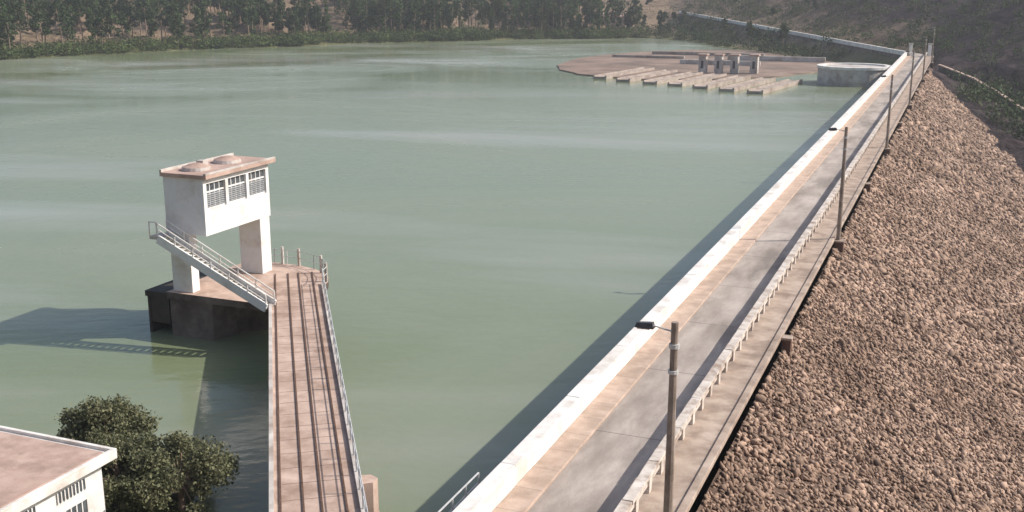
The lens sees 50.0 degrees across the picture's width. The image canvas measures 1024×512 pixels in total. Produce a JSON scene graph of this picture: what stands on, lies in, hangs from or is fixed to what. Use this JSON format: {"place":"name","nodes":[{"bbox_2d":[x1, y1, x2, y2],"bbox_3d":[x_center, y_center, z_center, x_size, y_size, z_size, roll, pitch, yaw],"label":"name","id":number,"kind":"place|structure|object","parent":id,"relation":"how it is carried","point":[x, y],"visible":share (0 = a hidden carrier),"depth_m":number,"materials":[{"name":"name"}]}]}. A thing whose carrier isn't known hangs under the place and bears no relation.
{"place":"outdoors","nodes":[
{"label":"outdoors","id":0,"kind":"place"},
{"bbox_2d":[0,38,869,511],"bbox_3d":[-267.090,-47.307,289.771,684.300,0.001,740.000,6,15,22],"label":"reservoir water","id":1,"kind":"structure","parent":0,"point":[510,242],"depth_m":116.40,"materials":[{"name":"green liquid"}]},
{"bbox_2d":[593,67,802,93],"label":"labyrinth weir","id":2,"kind":"object","parent":1,"relation":"in","point":[672,80],"visible":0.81,"depth_m":271.97,"materials":[{"name":"concrete"}]},
{"bbox_2d":[0,0,1023,511],"bbox_3d":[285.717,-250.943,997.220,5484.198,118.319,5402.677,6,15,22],"label":"terrain","id":3,"kind":"structure","parent":0,"point":[1010,64],"depth_m":368.63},
{"bbox_2d":[21,467,105,511],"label":"walls","id":4,"kind":"structure","parent":3,"relation":"on","point":[93,492],"depth_m":47.71,"materials":[{"name":"white paint"}]},
{"bbox_2d":[25,478,88,511],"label":"windows","id":5,"kind":"structure","parent":4,"relation":"attached to","point":[82,505],"depth_m":47.03,"materials":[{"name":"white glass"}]},
{"bbox_2d":[0,425,116,511],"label":"roof","id":6,"kind":"structure","parent":4,"relation":"on","point":[35,467],"depth_m":47.27,"materials":[{"name":"white paint"}]},
{"bbox_2d":[53,393,164,444],"bbox_3d":[-20.638,9.216,55.796,5.474,4.719,4.885,6,15,22],"label":"olive tree","id":7,"kind":"object","parent":3,"relation":"on","point":[119,417],"visible":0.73,"depth_m":55.06,"materials":[{"name":"green plant"}]},
{"bbox_2d":[93,428,180,511],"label":"olive tree","id":8,"kind":"object","parent":3,"relation":"on","point":[111,470],"visible":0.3,"depth_m":51.21,"materials":[{"name":"green plant"}]},
{"bbox_2d":[116,430,239,511],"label":"olive tree","id":9,"kind":"object","parent":3,"relation":"on","point":[156,487],"visible":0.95,"depth_m":50.64,"materials":[{"name":"green plant"}]},
{"bbox_2d":[145,153,328,340],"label":"intake tower","id":10,"kind":"structure","parent":3,"relation":"on","point":[201,295],"depth_m":76.66,"materials":[{"name":"concrete"}]},
{"bbox_2d":[206,169,265,208],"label":"windows","id":11,"kind":"structure","parent":10,"relation":"in","point":[236,185],"depth_m":77.52,"materials":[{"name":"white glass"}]},
{"bbox_2d":[268,268,379,511],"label":"service bridge","id":12,"kind":"structure","parent":3,"relation":"on","point":[314,466],"depth_m":54.60,"materials":[{"name":"concrete"}]},
{"bbox_2d":[0,23,653,59],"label":"shoreline shrubs","id":13,"kind":"object","parent":3,"relation":"on","point":[288,39],"visible":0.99,"depth_m":428.72,"materials":[{"name":"green plant"}]},
{"bbox_2d":[0,0,826,52],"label":"pine forest","id":14,"kind":"object","parent":3,"relation":"on","point":[399,13],"visible":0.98,"depth_m":452.36,"materials":[{"name":"green plant"}]},
{"bbox_2d":[602,16,625,28],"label":"walls","id":15,"kind":"structure","parent":3,"relation":"on","point":[622,18],"depth_m":525.76,"materials":[{"name":"concrete"}]},
{"bbox_2d":[557,50,835,79],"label":"spillway apron","id":16,"kind":"object","parent":3,"relation":"on","point":[595,65],"visible":0.45,"depth_m":324.86,"materials":[{"name":"beige concrete"}]},
{"bbox_2d":[612,51,825,65],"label":"spillway wall","id":17,"kind":"structure","parent":16,"relation":"on","point":[743,56],"depth_m":343.40,"materials":[{"name":"concrete"}]},
{"bbox_2d":[697,53,760,73],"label":"spillway gate piers","id":18,"kind":"structure","parent":16,"relation":"on","point":[719,62],"depth_m":295.99,"materials":[{"name":"concrete"}]},
{"bbox_2d":[679,11,912,58],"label":"retaining wall","id":19,"kind":"structure","parent":3,"relation":"on","point":[879,50],"depth_m":359.72,"materials":[{"name":"concrete"}]},
{"bbox_2d":[689,57,933,511],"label":"dam body","id":20,"kind":"structure","parent":3,"relation":"on","point":[747,406],"depth_m":57.76,"materials":[{"name":"concrete"}]},
{"bbox_2d":[438,472,478,511],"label":"railing","id":21,"kind":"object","parent":20,"relation":"attached to","point":[451,500],"visible":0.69,"depth_m":43.63,"materials":[{"name":"metal"}]},
{"bbox_2d":[635,321,679,511],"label":"street lamp","id":22,"kind":"object","parent":20,"relation":"on","point":[674,347],"visible":1,"depth_m":37.10,"materials":[{"name":"wood"},{"name":"galvanised steel"}]},
{"bbox_2d":[452,52,906,511],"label":"parapet wall","id":23,"kind":"structure","parent":20,"relation":"on","point":[490,492],"depth_m":56.92,"materials":[{"name":"paint"}]},
{"bbox_2d":[614,52,927,511],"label":"concrete balustrade","id":24,"kind":"object","parent":20,"relation":"on","point":[640,486],"visible":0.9,"depth_m":59.28,"materials":[{"name":"beige concrete"}]},
{"bbox_2d":[638,56,933,511],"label":"concrete ledge","id":25,"kind":"object","parent":20,"relation":"on","point":[699,447],"visible":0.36,"depth_m":59.38,"materials":[{"name":"beige concrete"}]},
{"bbox_2d":[829,127,847,253],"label":"street lamp","id":26,"kind":"object","parent":20,"relation":"on","point":[839,243],"visible":0.96,"depth_m":86.85,"materials":[{"name":"metal"}]},
{"bbox_2d":[881,75,893,154],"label":"street lamp","id":27,"kind":"object","parent":20,"relation":"on","point":[886,150],"visible":0.97,"depth_m":135.32,"materials":[{"name":"metal"}]},
{"bbox_2d":[633,11,1023,139],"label":"abutment shrubs","id":28,"kind":"object","parent":3,"relation":"on","point":[705,34],"visible":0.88,"depth_m":354.04,"materials":[{"name":"green plant"}]},
{"bbox_2d":[670,0,1023,66],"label":"hillside shrubs","id":29,"kind":"object","parent":3,"relation":"on","point":[795,8],"visible":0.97,"depth_m":358.27,"materials":[{"name":"green plant"}]},
{"bbox_2d":[817,63,891,86],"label":"round intake basin","id":30,"kind":"object","parent":3,"relation":"on","point":[853,74],"visible":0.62,"depth_m":262.86,"materials":[{"name":"concrete"}]},
{"bbox_2d":[697,67,1023,511],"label":"rubble slope bedding","id":31,"kind":"object","parent":3,"relation":"on","point":[718,473],"visible":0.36,"depth_m":60.57,"materials":[{"name":"brown gravel"}]},
{"bbox_2d":[781,334,793,355],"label":"masonry plinth","id":32,"kind":"structure","parent":31,"relation":"on","point":[786,343],"depth_m":63.32,"materials":[{"name":"concrete"}]},
{"bbox_2d":[696,71,1023,511],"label":"rubble slope stones","id":33,"kind":"object","parent":31,"relation":"on","point":[952,124],"visible":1,"depth_m":73.64,"materials":[{"name":"brown stone"}]},
{"bbox_2d":[865,182,870,192],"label":"masonry plinth","id":34,"kind":"structure","parent":31,"relation":"on","point":[867,186],"depth_m":111.81,"materials":[{"name":"concrete"}]},
{"bbox_2d":[906,50,914,109],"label":"street lamp","id":35,"kind":"object","parent":31,"relation":"on","point":[909,103],"visible":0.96,"depth_m":183.87,"materials":[{"name":"metal"}]},
{"bbox_2d":[920,36,926,82],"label":"street lamp","id":36,"kind":"object","parent":31,"relation":"on","point":[922,80],"visible":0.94,"depth_m":232.42,"materials":[{"name":"metal"}]},
{"bbox_2d":[929,27,934,68],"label":"street lamp","id":37,"kind":"object","parent":3,"relation":"on","point":[931,64],"visible":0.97,"depth_m":280.99,"materials":[{"name":"metal"}]},
{"bbox_2d":[938,64,1023,115],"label":"groin wall","id":38,"kind":"structure","parent":3,"relation":"on","point":[944,69],"depth_m":260.91,"materials":[{"name":"concrete"}]},
{"bbox_2d":[492,56,910,511],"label":"sidewalk","id":39,"kind":"structure","parent":0,"point":[527,491],"depth_m":58.95,"materials":[{"name":"concrete"}]},
{"bbox_2d":[528,56,922,511],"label":"crest road","id":40,"kind":"structure","parent":0,"point":[603,468],"depth_m":59.98,"materials":[{"name":"grey concrete"}]},
{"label":"abutment road","id":41,"kind":"structure","parent":0,"visible":0},
{"bbox_2d":[909,43,932,55],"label":"gate pillars","id":42,"kind":"structure","parent":41,"relation":"on","point":[929,48],"depth_m":304.26,"materials":[{"name":"white paint"}]}
]}

